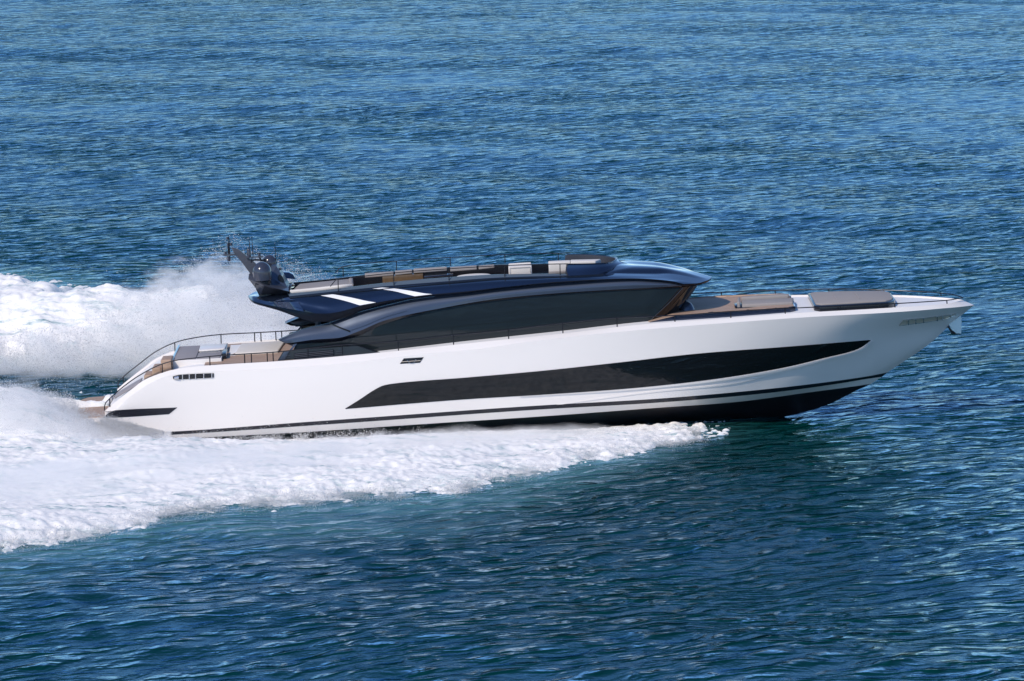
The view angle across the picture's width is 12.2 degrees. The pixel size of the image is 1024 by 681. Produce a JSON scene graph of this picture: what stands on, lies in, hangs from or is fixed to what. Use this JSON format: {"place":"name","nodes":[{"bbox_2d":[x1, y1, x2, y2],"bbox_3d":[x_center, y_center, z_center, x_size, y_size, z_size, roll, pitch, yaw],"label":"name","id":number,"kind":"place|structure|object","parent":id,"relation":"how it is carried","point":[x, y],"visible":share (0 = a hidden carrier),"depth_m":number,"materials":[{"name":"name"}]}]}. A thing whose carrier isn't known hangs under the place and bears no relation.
{"place":"outdoors","nodes":[
{"label":"outdoors","id":0,"kind":"place"},
{"bbox_2d":[0,0,1023,680],"bbox_3d":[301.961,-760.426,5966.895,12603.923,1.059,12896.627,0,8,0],"label":"water","id":1,"kind":"structure","parent":0,"point":[872,532],"depth_m":219.41,"materials":[{"name":"blue liquid"}]},
{"bbox_2d":[0,224,713,553],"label":"spray","id":2,"kind":"object","parent":1,"relation":"on","point":[109,426],"visible":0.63,"depth_m":164.42,"materials":[{"name":"white liquid"}]},
{"bbox_2d":[0,273,728,552],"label":"wake foam","id":3,"kind":"object","parent":1,"relation":"on","point":[453,459],"visible":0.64,"depth_m":159.20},
{"bbox_2d":[78,237,973,439],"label":"yacht","id":4,"kind":"object","parent":1,"relation":"on","point":[608,341],"visible":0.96,"depth_m":165.70,"materials":[{"name":"white"}]},
{"bbox_2d":[173,345,222,368],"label":"aft sunbed","id":5,"kind":"object","parent":4,"relation":"on","point":[182,352],"visible":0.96,"depth_m":167.11,"materials":[{"name":"white fabric"}]},
{"bbox_2d":[199,343,227,352],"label":"folding table","id":6,"kind":"object","parent":4,"relation":"on","point":[210,347],"visible":0.8,"depth_m":168.92,"materials":[{"name":"white"}]},
{"bbox_2d":[222,349,227,358],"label":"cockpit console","id":7,"kind":"object","parent":4,"relation":"on","point":[224,352],"visible":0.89,"depth_m":166.94,"materials":[{"name":"black"}]},
{"bbox_2d":[229,341,284,355],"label":"cockpit daybed","id":8,"kind":"object","parent":4,"relation":"on","point":[259,347],"visible":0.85,"depth_m":168.60,"materials":[{"name":"white fabric"}]},
{"bbox_2d":[288,278,352,293],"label":"flybridge sunpad","id":9,"kind":"object","parent":4,"relation":"on","point":[316,286],"visible":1,"depth_m":167.47,"materials":[{"name":"white fabric"}]},
{"bbox_2d":[365,264,493,282],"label":"flybridge sofa","id":10,"kind":"object","parent":4,"relation":"on","point":[406,276],"visible":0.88,"depth_m":168.65,"materials":[{"name":"brown fabric"}]},
{"bbox_2d":[457,273,490,276],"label":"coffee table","id":11,"kind":"object","parent":4,"relation":"on","point":[474,274],"visible":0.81,"depth_m":168.14,"materials":[{"name":"white"}]},
{"bbox_2d":[294,287,680,350],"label":"saloon window","id":12,"kind":"structure","parent":4,"relation":"in","point":[558,308],"depth_m":165.96,"materials":[{"name":"black glass"}]},
{"bbox_2d":[508,262,531,273],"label":"lounge armchair","id":13,"kind":"object","parent":4,"relation":"on","point":[518,268],"visible":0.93,"depth_m":167.41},
{"bbox_2d":[548,259,600,272],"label":"helm bench","id":14,"kind":"object","parent":4,"relation":"on","point":[554,267],"visible":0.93,"depth_m":167.19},
{"bbox_2d":[345,340,870,408],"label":"hull window","id":15,"kind":"structure","parent":4,"relation":"in","point":[679,369],"depth_m":165.28,"materials":[{"name":"black glass"}]},
{"bbox_2d":[734,294,793,307],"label":"outdoor sofa","id":16,"kind":"object","parent":4,"relation":"on","point":[762,300],"visible":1,"depth_m":167.38,"materials":[{"name":"grey fabric"}]},
{"bbox_2d":[946,316,961,334],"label":"anchor","id":17,"kind":"object","parent":4,"relation":"attached to","point":[955,326],"visible":1,"depth_m":168.07,"materials":[{"name":"grey metal"}]}
]}

